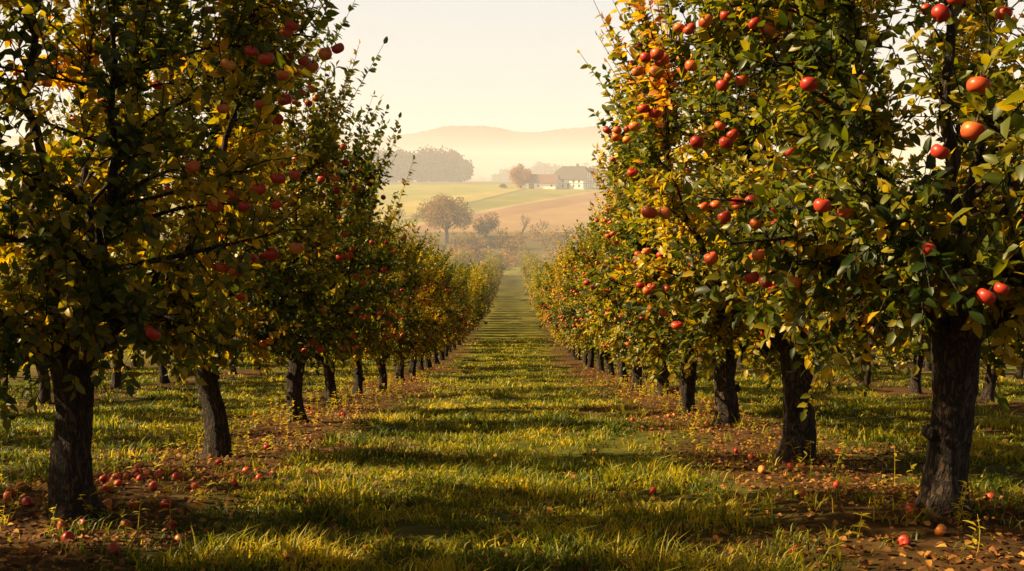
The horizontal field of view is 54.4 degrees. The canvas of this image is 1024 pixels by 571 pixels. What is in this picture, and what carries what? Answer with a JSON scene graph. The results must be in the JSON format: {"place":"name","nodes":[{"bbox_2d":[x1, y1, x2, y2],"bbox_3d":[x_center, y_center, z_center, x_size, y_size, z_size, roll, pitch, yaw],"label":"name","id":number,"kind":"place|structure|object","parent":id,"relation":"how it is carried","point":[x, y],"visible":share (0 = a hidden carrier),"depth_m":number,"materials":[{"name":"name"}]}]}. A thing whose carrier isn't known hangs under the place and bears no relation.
{"place":"outdoors","nodes":[
{"label":"outdoors","id":0,"kind":"place"},
{"bbox_2d":[3,125,955,152],"bbox_3d":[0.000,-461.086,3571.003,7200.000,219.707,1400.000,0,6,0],"label":"hills","id":1,"kind":"structure","parent":0,"point":[577,139],"depth_m":3269.31,"materials":[{"name":"soil"},{"name":"grass"},{"name":"foliage"}]},
{"bbox_2d":[0,135,998,184],"bbox_3d":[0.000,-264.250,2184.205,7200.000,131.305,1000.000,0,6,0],"label":"hills","id":2,"kind":"structure","parent":0,"point":[487,162],"depth_m":1965.22,"materials":[{"name":"soil"},{"name":"grass"},{"name":"leaf"}]},
{"bbox_2d":[0,182,1023,570],"bbox_3d":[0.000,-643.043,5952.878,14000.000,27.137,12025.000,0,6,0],"label":"ground","id":3,"kind":"structure","parent":0,"point":[512,314],"depth_m":12.73,"materials":[{"name":"green plant"}]},
{"bbox_2d":[0,172,37,336],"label":"apple tree","id":4,"kind":"object","parent":3,"relation":"on","point":[22,262],"visible":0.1,"depth_m":19.02,"materials":[{"name":"green plant"}]},
{"bbox_2d":[0,187,109,403],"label":"apple tree","id":5,"kind":"object","parent":3,"relation":"on","point":[44,395],"visible":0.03,"depth_m":22.61,"materials":[{"name":"green plant"}]},
{"bbox_2d":[83,206,174,389],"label":"apple tree","id":6,"kind":"object","parent":3,"relation":"on","point":[114,356],"visible":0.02,"depth_m":26.51,"materials":[{"name":"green plant"}]},
{"bbox_2d":[122,233,184,383],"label":"apple tree","id":7,"kind":"object","parent":3,"relation":"on","point":[164,379],"visible":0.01,"depth_m":30.46,"materials":[{"name":"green plant"}]},
{"bbox_2d":[0,0,343,520],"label":"apple tree","id":8,"kind":"object","parent":3,"relation":"on","point":[72,307],"visible":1,"depth_m":7.54,"materials":[{"name":"green plant"}]},
{"bbox_2d":[19,0,387,457],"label":"apple tree","id":9,"kind":"object","parent":3,"relation":"on","point":[257,331],"visible":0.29,"depth_m":11.70,"materials":[{"name":"green plant"}]},
{"bbox_2d":[208,244,251,373],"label":"apple tree","id":10,"kind":"object","parent":3,"relation":"on","point":[231,370],"depth_m":38.36,"materials":[{"name":"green plant"}]},
{"bbox_2d":[91,144,473,184],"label":"forest","id":11,"kind":"object","parent":3,"relation":"on","point":[452,165],"visible":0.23,"depth_m":690.49,"materials":[{"name":"green plant"}]},
{"bbox_2d":[197,73,418,421],"bbox_3d":[-3.377,-0.462,15.902,3.831,6.060,2.079,0,6,-2],"label":"apple tree","id":12,"kind":"object","parent":3,"relation":"on","point":[354,295],"visible":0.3,"depth_m":15.69,"materials":[{"name":"green plant"}]},
{"bbox_2d":[20,207,597,269],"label":"shrub belt","id":13,"kind":"object","parent":3,"relation":"on","point":[508,256],"visible":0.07,"depth_m":263.40,"materials":[{"name":"brown plant"}]},
{"bbox_2d":[270,146,416,407],"bbox_3d":[-3.604,-0.024,19.864,2.903,5.700,3.168,6,9,44],"label":"apple tree","id":14,"kind":"object","parent":3,"relation":"on","point":[330,383],"visible":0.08,"depth_m":19.79,"materials":[{"name":"green plant"}]},
{"bbox_2d":[288,200,426,395],"bbox_3d":[-3.823,0.342,23.685,3.460,5.321,2.347,0,6,1],"label":"apple tree","id":15,"kind":"object","parent":3,"relation":"on","point":[359,378],"visible":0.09,"depth_m":23.93,"materials":[{"name":"green plant"}]},
{"bbox_2d":[331,209,441,390],"bbox_3d":[-3.590,0.593,27.492,3.392,5.460,1.984,0,6,4],"label":"apple tree","id":16,"kind":"object","parent":3,"relation":"on","point":[408,342],"visible":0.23,"depth_m":27.62,"materials":[{"name":"green plant"}]},
{"bbox_2d":[366,219,452,380],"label":"apple tree","id":17,"kind":"object","parent":3,"relation":"on","point":[433,276],"visible":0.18,"depth_m":31.31,"materials":[{"name":"green plant"}]},
{"bbox_2d":[394,237,454,375],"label":"apple tree","id":18,"kind":"object","parent":3,"relation":"on","point":[412,365],"visible":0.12,"depth_m":35.41,"materials":[{"name":"green plant"}]},
{"bbox_2d":[397,245,464,369],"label":"apple tree","id":19,"kind":"object","parent":3,"relation":"on","point":[448,290],"visible":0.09,"depth_m":39.34,"materials":[{"name":"green plant"}]},
{"bbox_2d":[404,252,471,367],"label":"apple tree","id":20,"kind":"object","parent":3,"relation":"on","point":[427,361],"visible":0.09,"depth_m":43.42,"materials":[{"name":"green plant"}]},
{"bbox_2d":[394,176,490,181],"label":"distant woodland","id":21,"kind":"object","parent":3,"relation":"on","point":[481,179],"visible":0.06,"depth_m":1522.08,"materials":[{"name":"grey plant"}]},
{"bbox_2d":[415,193,475,242],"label":"deciduous tree","id":22,"kind":"object","parent":3,"relation":"on","point":[435,212],"visible":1,"depth_m":293.90,"materials":[{"name":"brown plant"}]},
{"bbox_2d":[431,257,475,363],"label":"apple tree","id":23,"kind":"object","parent":3,"relation":"on","point":[435,356],"visible":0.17,"depth_m":47.21,"materials":[{"name":"green plant"}]},
{"bbox_2d":[439,263,477,359],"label":"apple tree","id":24,"kind":"object","parent":3,"relation":"on","point":[441,356],"visible":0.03,"depth_m":51.16,"materials":[{"name":"green plant"}]},
{"bbox_2d":[444,261,474,356],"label":"apple tree","id":25,"kind":"object","parent":3,"relation":"on","point":[445,352],"visible":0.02,"depth_m":55.36,"materials":[{"name":"green plant"}]},
{"bbox_2d":[447,263,477,351],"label":"apple tree","id":26,"kind":"object","parent":3,"relation":"on","point":[450,349],"visible":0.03,"depth_m":59.24,"materials":[{"name":"green plant"}]},
{"bbox_2d":[471,212,500,236],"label":"deciduous tree","id":27,"kind":"object","parent":3,"relation":"on","point":[488,224],"visible":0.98,"depth_m":303.65,"materials":[{"name":"brown plant"}]},
{"bbox_2d":[3,406,995,560],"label":"fallen apples","id":28,"kind":"object","parent":3,"relation":"on","point":[902,539],"visible":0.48,"depth_m":8.99,"materials":[{"name":"red food"}]},
{"bbox_2d":[0,336,1023,570],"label":"grass","id":29,"kind":"structure","parent":3,"relation":"on","point":[527,473],"depth_m":10.33,"materials":[{"name":"green plant"}]},
{"bbox_2d":[0,364,1023,570],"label":"fallen leaves","id":30,"kind":"object","parent":3,"relation":"on","point":[849,550],"visible":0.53,"depth_m":9.74,"materials":[{"name":"brown plant"}]},
{"bbox_2d":[0,249,1023,378],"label":"distant orchard trees","id":31,"kind":"object","parent":3,"relation":"on","point":[487,275],"visible":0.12,"depth_m":89.21,"materials":[{"name":"green plant"}]},
{"bbox_2d":[508,163,531,187],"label":"orange tree","id":32,"kind":"object","parent":3,"relation":"on","point":[521,173],"visible":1,"depth_m":484.32,"materials":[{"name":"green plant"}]},
{"bbox_2d":[520,214,529,236],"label":"bare tree","id":33,"kind":"object","parent":3,"relation":"on","point":[525,226],"visible":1,"depth_m":302.95,"materials":[{"name":"brown plant"}]},
{"bbox_2d":[524,174,559,188],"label":"barn","id":34,"kind":"structure","parent":3,"relation":"on","point":[544,181],"depth_m":482.35,"materials":[{"name":"white paint"}]},
{"bbox_2d":[535,218,549,236],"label":"bare tree","id":35,"kind":"object","parent":3,"relation":"on","point":[541,222],"visible":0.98,"depth_m":305.95,"materials":[{"name":"brown plant"}]},
{"bbox_2d":[490,161,607,181],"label":"distant woodland","id":36,"kind":"object","parent":3,"relation":"on","point":[540,168],"visible":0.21,"depth_m":1084.48,"materials":[{"name":"grey plant"}]},
{"bbox_2d":[536,261,567,349],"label":"apple tree","id":37,"kind":"object","parent":3,"relation":"on","point":[566,343],"visible":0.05,"depth_m":62.46,"materials":[{"name":"green plant"}]},
{"bbox_2d":[535,288,571,352],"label":"apple tree","id":38,"kind":"object","parent":3,"relation":"on","point":[542,303],"visible":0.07,"depth_m":58.59,"materials":[{"name":"green plant"}]},
{"bbox_2d":[534,252,580,359],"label":"apple tree","id":39,"kind":"object","parent":3,"relation":"on","point":[550,286],"visible":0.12,"depth_m":50.57,"materials":[{"name":"green plant"}]},
{"bbox_2d":[548,260,575,356],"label":"apple tree","id":40,"kind":"object","parent":3,"relation":"on","point":[572,353],"visible":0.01,"depth_m":54.72,"materials":[{"name":"green plant"}]},
{"bbox_2d":[551,253,596,365],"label":"apple tree","id":41,"kind":"object","parent":3,"relation":"on","point":[585,360],"visible":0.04,"depth_m":46.32,"materials":[{"name":"green plant"}]},
{"bbox_2d":[554,163,594,188],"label":"half timbered farmhouse","id":42,"kind":"object","parent":3,"relation":"on","point":[577,176],"visible":0.77,"depth_m":483.17,"materials":[{"name":"white paint"}]},
{"bbox_2d":[547,231,604,372],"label":"apple tree","id":43,"kind":"object","parent":3,"relation":"on","point":[600,363],"visible":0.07,"depth_m":39.01,"materials":[{"name":"green plant"}]},
{"bbox_2d":[546,236,613,368],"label":"apple tree","id":44,"kind":"object","parent":3,"relation":"on","point":[590,357],"visible":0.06,"depth_m":42.34,"materials":[{"name":"green plant"}]},
{"bbox_2d":[552,219,617,375],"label":"apple tree","id":45,"kind":"object","parent":3,"relation":"on","point":[609,366],"visible":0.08,"depth_m":34.54,"materials":[{"name":"green plant"}]},
{"bbox_2d":[545,217,645,382],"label":"apple tree","id":46,"kind":"object","parent":3,"relation":"on","point":[621,371],"visible":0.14,"depth_m":30.69,"materials":[{"name":"green plant"}]},
{"bbox_2d":[585,165,606,186],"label":"deciduous tree","id":47,"kind":"object","parent":3,"relation":"on","point":[596,171],"visible":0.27,"depth_m":500.37,"materials":[{"name":"brown plant"}]},
{"bbox_2d":[569,193,687,391],"bbox_3d":[3.348,0.322,27.331,3.948,5.737,3.763,-4,8,-35],"label":"apple tree","id":48,"kind":"object","parent":3,"relation":"on","point":[637,372],"visible":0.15,"depth_m":26.84,"materials":[{"name":"green plant"}]},
{"bbox_2d":[573,164,744,396],"bbox_3d":[3.666,0.039,22.719,3.930,6.020,4.123,6,9,43],"label":"apple tree","id":49,"kind":"object","parent":3,"relation":"on","point":[664,376],"visible":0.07,"depth_m":22.68,"materials":[{"name":"green plant"}]},
{"bbox_2d":[586,108,778,412],"bbox_3d":[3.567,-0.257,19.161,4.353,6.321,4.769,3,7,27],"label":"apple tree","id":50,"kind":"object","parent":3,"relation":"on","point":[689,376],"visible":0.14,"depth_m":18.85,"materials":[{"name":"green plant"}]},
{"bbox_2d":[737,344,753,367],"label":"apple tree","id":51,"kind":"object","parent":3,"relation":"on","point":[740,360],"depth_m":45.42,"materials":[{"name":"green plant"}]},
{"bbox_2d":[579,37,912,427],"bbox_3d":[3.708,-0.740,15.764,5.282,6.860,5.026,-2,7,-20],"label":"apple tree","id":52,"kind":"object","parent":3,"relation":"on","point":[726,388],"visible":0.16,"depth_m":15.77,"materials":[{"name":"green plant"}]},
{"bbox_2d":[577,0,1023,462],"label":"apple tree","id":53,"kind":"object","parent":3,"relation":"on","point":[658,106],"visible":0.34,"depth_m":11.42,"materials":[{"name":"green plant"}]},
{"bbox_2d":[631,0,1023,517],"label":"apple tree","id":54,"kind":"object","parent":3,"relation":"on","point":[892,255],"visible":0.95,"depth_m":7.03,"materials":[{"name":"green plant"}]},
{"bbox_2d":[838,314,907,385],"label":"apple tree","id":55,"kind":"object","parent":3,"relation":"on","point":[867,379],"visible":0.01,"depth_m":29.62,"materials":[{"name":"green plant"}]},
{"bbox_2d":[872,310,981,392],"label":"apple tree","id":56,"kind":"object","parent":3,"relation":"on","point":[915,384],"visible":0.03,"depth_m":25.66,"materials":[{"name":"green plant"}]},
{"bbox_2d":[930,0,1023,277],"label":"apple tree","id":57,"kind":"object","parent":3,"relation":"on","point":[976,131],"visible":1,"depth_m":4.22,"materials":[{"name":"green plant"}]},
{"bbox_2d":[978,304,1023,402],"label":"apple tree","id":58,"kind":"object","parent":3,"relation":"on","point":[988,388],"visible":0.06,"depth_m":21.61,"materials":[{"name":"green plant"}]},
{"bbox_2d":[0,0,1023,136],"label":"sky","id":59,"kind":"structure","parent":0,"point":[513,65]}
]}

